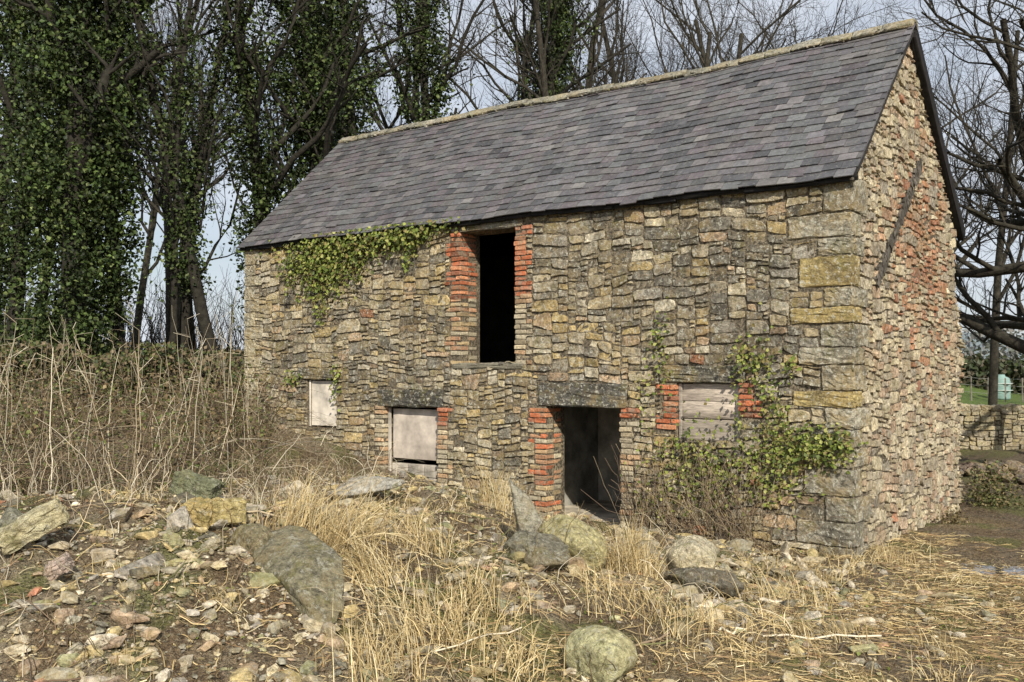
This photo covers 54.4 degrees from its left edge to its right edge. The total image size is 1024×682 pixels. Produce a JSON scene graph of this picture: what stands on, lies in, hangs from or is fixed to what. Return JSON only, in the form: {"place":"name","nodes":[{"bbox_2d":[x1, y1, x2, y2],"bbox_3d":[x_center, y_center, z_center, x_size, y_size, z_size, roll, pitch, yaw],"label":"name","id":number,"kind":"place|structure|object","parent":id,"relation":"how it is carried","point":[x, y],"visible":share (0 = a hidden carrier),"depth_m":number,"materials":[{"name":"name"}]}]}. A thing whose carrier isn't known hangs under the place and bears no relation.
{"place":"outdoors","nodes":[
{"label":"outdoors","id":0,"kind":"place"},
{"bbox_2d":[0,351,1023,681],"bbox_3d":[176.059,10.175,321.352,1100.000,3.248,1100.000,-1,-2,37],"label":"ground","id":1,"kind":"structure","parent":0,"point":[990,523],"depth_m":7.88,"materials":[{"name":"brown soil"}]},
{"bbox_2d":[0,507,32,547],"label":"boulder","id":2,"kind":"object","parent":1,"relation":"on","point":[10,515],"visible":0.25,"depth_m":7.72,"materials":[{"name":"grey stone"}]},
{"bbox_2d":[0,0,62,342],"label":"ivy clad tree","id":3,"kind":"object","parent":1,"relation":"on","point":[2,39],"visible":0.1,"depth_m":25.32,"materials":[{"name":"green plant"}]},
{"bbox_2d":[0,497,69,554],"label":"building stone","id":4,"kind":"object","parent":1,"relation":"on","point":[34,524],"visible":1,"depth_m":7.63,"materials":[{"name":"beige stone"}]},
{"bbox_2d":[0,0,123,355],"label":"ivy clad tree","id":5,"kind":"object","parent":1,"relation":"on","point":[9,269],"visible":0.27,"depth_m":22.21,"materials":[{"name":"green plant"}]},
{"bbox_2d":[0,1,177,344],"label":"ivy clad tree","id":6,"kind":"object","parent":1,"relation":"on","point":[5,155],"visible":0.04,"depth_m":23.04,"materials":[{"name":"green plant"}]},
{"bbox_2d":[0,7,181,341],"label":"bare tree","id":7,"kind":"object","parent":1,"relation":"on","point":[48,287],"depth_m":30.18,"materials":[{"name":"brown plant"}]},
{"bbox_2d":[0,0,188,389],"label":"ivy clad tree","id":8,"kind":"object","parent":1,"relation":"on","point":[71,214],"visible":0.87,"depth_m":20.88,"materials":[{"name":"green plant"}]},
{"bbox_2d":[0,0,220,355],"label":"ivy clad tree","id":9,"kind":"object","parent":1,"relation":"on","point":[108,11],"visible":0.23,"depth_m":21.87,"materials":[{"name":"green plant"}]},
{"bbox_2d":[0,355,243,426],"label":"stones","id":10,"kind":"object","parent":1,"relation":"on","point":[183,367],"visible":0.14,"depth_m":20.38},
{"bbox_2d":[1,256,245,357],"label":"sapling scrub","id":11,"kind":"object","parent":1,"relation":"on","point":[151,339],"visible":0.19,"depth_m":30.87,"materials":[{"name":"brown plant"}]},
{"bbox_2d":[10,364,243,427],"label":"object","id":12,"kind":"object","parent":1,"relation":"on","point":[144,379],"depth_m":20.42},
{"bbox_2d":[0,330,256,426],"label":"hedge ivy","id":13,"kind":"object","parent":1,"relation":"on","point":[147,354],"visible":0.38,"depth_m":19.77,"materials":[{"name":"green plant"}]},
{"bbox_2d":[44,0,218,355],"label":"leaning tree","id":14,"kind":"object","parent":1,"relation":"on","point":[189,243],"visible":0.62,"depth_m":21.94,"materials":[{"name":"brown plant"}]},
{"bbox_2d":[0,346,271,494],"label":"bramble leaves","id":15,"kind":"object","parent":1,"relation":"on","point":[35,426],"visible":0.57,"depth_m":14.52,"materials":[{"name":"brown plant"}]},
{"bbox_2d":[1,0,288,356],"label":"bare tree","id":16,"kind":"object","parent":1,"relation":"on","point":[167,274],"visible":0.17,"depth_m":31.06,"materials":[{"name":"brown plant"}]},
{"bbox_2d":[58,2,239,348],"bbox_3d":[-14.753,-8.591,40.657,8.952,18.445,8.689,0,-2,1],"label":"bare tree","id":17,"kind":"object","parent":1,"relation":"on","point":[150,230],"visible":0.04,"depth_m":39.92,"materials":[{"name":"brown plant"}]},
{"bbox_2d":[50,0,259,355],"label":"leaning tree","id":18,"kind":"object","parent":1,"relation":"on","point":[178,113],"visible":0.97,"depth_m":21.87,"materials":[{"name":"brown plant"}]},
{"bbox_2d":[124,0,293,334],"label":"bare tree","id":19,"kind":"object","parent":1,"relation":"on","point":[155,207],"visible":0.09,"depth_m":37.84,"materials":[{"name":"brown plant"}]},
{"bbox_2d":[0,291,418,505],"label":"bramble thicket","id":20,"kind":"object","parent":1,"relation":"on","point":[96,426],"visible":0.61,"depth_m":14.41,"materials":[{"name":"bark"},{"name":"leaf"}]},
{"bbox_2d":[132,0,286,356],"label":"bare tree","id":21,"kind":"object","parent":1,"relation":"on","point":[201,221],"visible":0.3,"depth_m":29.49,"materials":[{"name":"brown plant"}]},
{"bbox_2d":[135,0,328,357],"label":"leaning tree","id":22,"kind":"object","parent":1,"relation":"on","point":[211,115],"visible":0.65,"depth_m":23.05,"materials":[{"name":"brown plant"}]},
{"bbox_2d":[191,0,357,347],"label":"ivy clad tree","id":23,"kind":"object","parent":1,"relation":"on","point":[251,111],"visible":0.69,"depth_m":23.43,"materials":[{"name":"green plant"}]},
{"bbox_2d":[157,0,413,223],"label":"bare tree","id":24,"kind":"object","parent":1,"relation":"on","point":[283,156],"visible":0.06,"depth_m":42.91,"materials":[{"name":"brown plant"}]},
{"bbox_2d":[210,0,379,192],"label":"ivy clad tree","id":25,"kind":"object","parent":1,"relation":"on","point":[304,31],"visible":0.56,"depth_m":24.44,"materials":[{"name":"green plant"}]},
{"bbox_2d":[252,525,344,623],"bbox_3d":[-1.594,1.774,7.665,0.496,0.561,1.156,2,-2,-44],"label":"stone slab","id":26,"kind":"object","parent":1,"relation":"on","point":[292,559],"depth_m":7.53,"materials":[{"name":"grey stone"}]},
{"bbox_2d":[205,0,441,181],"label":"bare tree","id":27,"kind":"object","parent":1,"relation":"on","point":[377,56],"visible":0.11,"depth_m":33.56,"materials":[{"name":"brown plant"}]},
{"bbox_2d":[248,0,411,152],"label":"ivy clad tree","id":28,"kind":"object","parent":1,"relation":"on","point":[352,121],"visible":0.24,"depth_m":27.04,"materials":[{"name":"green plant"}]},
{"bbox_2d":[270,0,440,184],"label":"ivy clad tree","id":29,"kind":"object","parent":1,"relation":"on","point":[385,45],"visible":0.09,"depth_m":27.76,"materials":[{"name":"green plant"}]},
{"bbox_2d":[281,0,526,133],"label":"bare tree","id":30,"kind":"object","parent":1,"relation":"on","point":[384,124],"visible":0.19,"depth_m":36.73,"materials":[{"name":"brown plant"}]},
{"bbox_2d":[374,0,497,123],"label":"ivy clad tree","id":31,"kind":"object","parent":1,"relation":"on","point":[422,59],"visible":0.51,"depth_m":29.32,"materials":[{"name":"green plant"}]},
{"bbox_2d":[388,0,629,113],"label":"bare tree","id":32,"kind":"object","parent":1,"relation":"on","point":[466,93],"visible":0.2,"depth_m":33.23,"materials":[{"name":"brown plant"}]},
{"bbox_2d":[0,470,1023,681],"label":"rubble heap","id":33,"kind":"object","parent":1,"relation":"on","point":[177,520],"visible":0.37,"depth_m":7.83,"materials":[{"name":"stone"}]},
{"bbox_2d":[43,552,74,580],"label":"building stone","id":34,"kind":"object","parent":33,"relation":"on","point":[57,570],"visible":0.98,"depth_m":7.14,"materials":[{"name":"pink stone"}]},
{"bbox_2d":[169,469,225,498],"bbox_3d":[-2.893,1.343,9.163,0.458,0.324,0.280,0,-2,10],"label":"building stone","id":35,"kind":"object","parent":33,"relation":"on","point":[187,480],"visible":0.72,"depth_m":9.06,"materials":[{"name":"green stone"}]},
{"bbox_2d":[179,496,217,528],"bbox_3d":[-2.651,1.462,8.463,0.296,0.269,0.265,-1,-2,20],"label":"building stone","id":36,"kind":"object","parent":33,"relation":"on","point":[201,513],"visible":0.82,"depth_m":8.37,"materials":[{"name":"beige stone"}]},
{"bbox_2d":[210,497,247,524],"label":"building stone","id":37,"kind":"object","parent":33,"relation":"on","point":[236,507],"visible":0.78,"depth_m":8.48,"materials":[{"name":"beige stone"}]},
{"bbox_2d":[231,523,272,558],"bbox_3d":[-2.073,1.641,8.059,0.438,0.331,0.296,-1,-2,37],"label":"boulder","id":38,"kind":"object","parent":33,"relation":"on","point":[248,536],"visible":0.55,"depth_m":7.94,"materials":[{"name":"beige stone"}]},
{"bbox_2d":[328,476,405,498],"bbox_3d":[-1.747,1.759,11.891,0.959,0.277,0.420,-1,-2,24],"label":"stone slab","id":39,"kind":"object","parent":33,"relation":"on","point":[386,483],"depth_m":11.79,"materials":[{"name":"grey stone"}]},
{"bbox_2d":[0,408,1023,681],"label":"dead stalks","id":40,"kind":"object","parent":1,"relation":"on","point":[144,490],"visible":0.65,"depth_m":8.71,"materials":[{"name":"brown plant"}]},
{"bbox_2d":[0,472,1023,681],"bbox_3d":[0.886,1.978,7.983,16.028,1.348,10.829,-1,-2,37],"label":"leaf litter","id":41,"kind":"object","parent":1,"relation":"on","point":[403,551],"visible":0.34,"depth_m":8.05,"materials":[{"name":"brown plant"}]},
{"bbox_2d":[509,478,542,531],"bbox_3d":[0.239,1.951,10.548,0.546,0.995,0.272,0,-2,4],"label":"stone slab","id":42,"kind":"object","parent":1,"relation":"on","point":[524,507],"depth_m":10.47,"materials":[{"name":"grey stone"}]},
{"bbox_2d":[29,311,1023,366],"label":"distant trees","id":43,"kind":"object","parent":1,"relation":"on","point":[1012,353],"visible":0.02,"depth_m":118.34,"materials":[{"name":"green plant"}]},
{"bbox_2d":[503,530,569,569],"bbox_3d":[0.223,1.984,9.265,0.504,0.415,0.848,1,-2,-41],"label":"boulder","id":44,"kind":"object","parent":1,"relation":"on","point":[551,551],"visible":0.7,"depth_m":9.08,"materials":[{"name":"grey stone"}]},
{"bbox_2d":[409,0,676,98],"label":"bare tree","id":45,"kind":"object","parent":1,"relation":"on","point":[542,85],"visible":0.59,"depth_m":28.78,"materials":[{"name":"brown plant"}]},
{"bbox_2d":[502,0,609,93],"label":"ivy clad tree","id":46,"kind":"object","parent":1,"relation":"on","point":[548,59],"visible":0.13,"depth_m":31.39,"materials":[{"name":"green plant"}]},
{"bbox_2d":[487,0,645,101],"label":"ivy clad tree","id":47,"kind":"object","parent":1,"relation":"on","point":[570,43],"visible":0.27,"depth_m":30.71,"materials":[{"name":"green plant"}]},
{"bbox_2d":[538,514,607,572],"bbox_3d":[0.594,2.003,9.817,0.744,0.598,0.589,-1,-2,37],"label":"boulder","id":48,"kind":"object","parent":1,"relation":"on","point":[581,536],"visible":0.66,"depth_m":9.60,"materials":[{"name":"beige stone"}]},
{"bbox_2d":[563,625,637,681],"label":"boulder","id":49,"kind":"object","parent":1,"relation":"on","point":[600,644],"visible":0.97,"depth_m":6.75,"materials":[{"name":"beige stone"}]},
{"bbox_2d":[236,18,966,558],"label":"stone barn","id":50,"kind":"structure","parent":1,"relation":"on","point":[804,194],"depth_m":15.09,"materials":[{"name":"stone"}]},
{"bbox_2d":[250,216,868,534],"bbox_3d":[-0.382,0.335,15.766,11.831,4.815,0.436,-1,-2,37],"label":"climbing ivy","id":51,"kind":"object","parent":50,"relation":"attached to","point":[307,263],"visible":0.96,"depth_m":13.80,"materials":[{"name":"green plant"}]},
{"bbox_2d":[489,0,715,101],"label":"bare tree","id":52,"kind":"object","parent":1,"relation":"on","point":[599,43],"visible":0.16,"depth_m":36.17,"materials":[{"name":"brown plant"}]},
{"bbox_2d":[608,540,660,563],"bbox_3d":[1.284,2.332,10.803,0.688,0.332,0.413,-1,-2,37],"label":"boulder","id":53,"kind":"object","parent":1,"relation":"on","point":[651,544],"visible":0.1,"depth_m":10.73,"materials":[{"name":"beige stone"}]},
{"bbox_2d":[469,0,825,105],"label":"bare tree","id":54,"kind":"object","parent":1,"relation":"on","point":[617,31],"visible":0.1,"depth_m":39.19,"materials":[{"name":"brown plant"}]},
{"bbox_2d":[599,0,760,81],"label":"bare tree","id":55,"kind":"object","parent":1,"relation":"on","point":[661,37],"visible":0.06,"depth_m":46.87,"materials":[{"name":"brown plant"}]},
{"bbox_2d":[536,0,845,89],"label":"bare tree","id":56,"kind":"object","parent":1,"relation":"on","point":[783,15],"visible":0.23,"depth_m":33.79,"materials":[{"name":"brown plant"}]},
{"bbox_2d":[664,535,717,569],"bbox_3d":[1.843,2.302,10.260,0.546,0.566,0.582,0,-2,12],"label":"boulder","id":57,"kind":"object","parent":1,"relation":"on","point":[696,551],"visible":0.67,"depth_m":10.03,"materials":[{"name":"beige stone"}]},
{"bbox_2d":[661,566,743,597],"bbox_3d":[1.875,2.382,9.845,0.787,0.294,0.478,0,-2,2],"label":"boulder","id":58,"kind":"object","parent":1,"relation":"on","point":[707,575],"visible":0.74,"depth_m":9.67,"materials":[{"name":"grey stone"}]},
{"bbox_2d":[583,439,847,552],"bbox_3d":[2.645,2.070,13.247,3.745,1.487,0.636,-1,-2,37],"label":"dead creeper","id":59,"kind":"object","parent":1,"relation":"on","point":[687,502],"visible":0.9,"depth_m":13.34,"materials":[{"name":"brown bark"}]},
{"bbox_2d":[629,0,815,80],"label":"bare tree","id":60,"kind":"object","parent":1,"relation":"on","point":[708,49],"visible":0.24,"depth_m":32.71,"materials":[{"name":"brown plant"}]},
{"bbox_2d":[575,0,904,87],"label":"bare tree","id":61,"kind":"object","parent":1,"relation":"on","point":[700,48],"visible":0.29,"depth_m":38.50,"materials":[{"name":"brown plant"}]},
{"bbox_2d":[707,0,955,59],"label":"bare tree","id":62,"kind":"object","parent":1,"relation":"on","point":[795,37],"visible":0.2,"depth_m":43.10,"materials":[{"name":"brown plant"}]},
{"bbox_2d":[849,0,1023,267],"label":"bare tree","id":63,"kind":"object","parent":1,"relation":"on","point":[957,183],"visible":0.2,"depth_m":40.76,"materials":[{"name":"brown plant"}]},
{"bbox_2d":[851,0,1023,353],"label":"spreading oak tree","id":64,"kind":"object","parent":1,"relation":"on","point":[992,327],"visible":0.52,"depth_m":21.75,"materials":[{"name":"brown plant"}]},
{"bbox_2d":[860,0,1023,405],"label":"bare tree","id":65,"kind":"object","parent":1,"relation":"on","point":[993,373],"visible":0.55,"depth_m":32.65,"materials":[{"name":"brown plant"}]},
{"bbox_2d":[924,0,1023,261],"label":"bare tree","id":66,"kind":"object","parent":1,"relation":"on","point":[1007,140],"visible":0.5,"depth_m":28.81,"materials":[{"name":"brown plant"}]},
{"bbox_2d":[925,22,1023,276],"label":"bare tree","id":67,"kind":"object","parent":1,"relation":"on","point":[986,242],"visible":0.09,"depth_m":44.43,"materials":[{"name":"brown plant"}]},
{"bbox_2d":[935,562,1023,578],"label":"puddle","id":68,"kind":"object","parent":1,"relation":"on","point":[1009,570],"visible":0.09,"depth_m":12.01,"materials":[{"name":"grey liquid"}]},
{"bbox_2d":[936,459,1023,524],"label":"bush","id":69,"kind":"object","parent":1,"relation":"on","point":[994,501],"visible":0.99,"depth_m":16.76,"materials":[{"name":"green plant"}]},
{"bbox_2d":[958,459,1023,485],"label":"spoil heap","id":70,"kind":"object","parent":1,"relation":"on","point":[1017,468],"visible":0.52,"depth_m":20.98,"materials":[{"name":"stone"}]},
{"bbox_2d":[958,410,1023,449],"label":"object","id":71,"kind":"object","parent":1,"relation":"on","point":[994,424],"visible":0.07,"depth_m":29.19,"materials":[{"name":"brown stone"}]},
{"bbox_2d":[959,352,1023,393],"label":"hedge","id":72,"kind":"object","parent":1,"relation":"on","point":[977,367],"visible":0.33,"depth_m":50.76,"materials":[{"name":"green plant"}]},
{"bbox_2d":[959,403,1023,449],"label":"stones","id":73,"kind":"object","parent":1,"relation":"on","point":[983,410],"visible":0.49,"depth_m":29.15,"materials":[{"name":"beige stone"}]},
{"bbox_2d":[964,376,1023,401],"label":"wire fence","id":74,"kind":"object","parent":1,"relation":"on","point":[1005,386],"visible":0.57,"depth_m":40.94,"materials":[{"name":"wood"}]},
{"bbox_2d":[968,96,1023,210],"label":"bare tree","id":75,"kind":"object","parent":1,"relation":"on","point":[992,156],"visible":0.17,"depth_m":38.82,"materials":[{"name":"brown plant"}]},
{"bbox_2d":[0,451,1023,681],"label":"dead grass","id":76,"kind":"structure","parent":0,"point":[629,557],"depth_m":8.29,"materials":[{"name":"beige plant"}]},
{"bbox_2d":[0,0,1023,348],"label":"sky","id":77,"kind":"structure","parent":0,"point":[212,230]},
{"bbox_2d":[959,332,1023,360],"bbox_3d":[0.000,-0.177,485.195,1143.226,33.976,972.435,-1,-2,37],"label":"hill","id":78,"kind":"structure","parent":0,"point":[977,343],"depth_m":448.38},
{"bbox_2d":[998,375,1012,399],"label":"water tank","id":79,"kind":"object","parent":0,"point":[1001,383],"visible":0.66,"depth_m":43.62,"materials":[{"name":"paint"}]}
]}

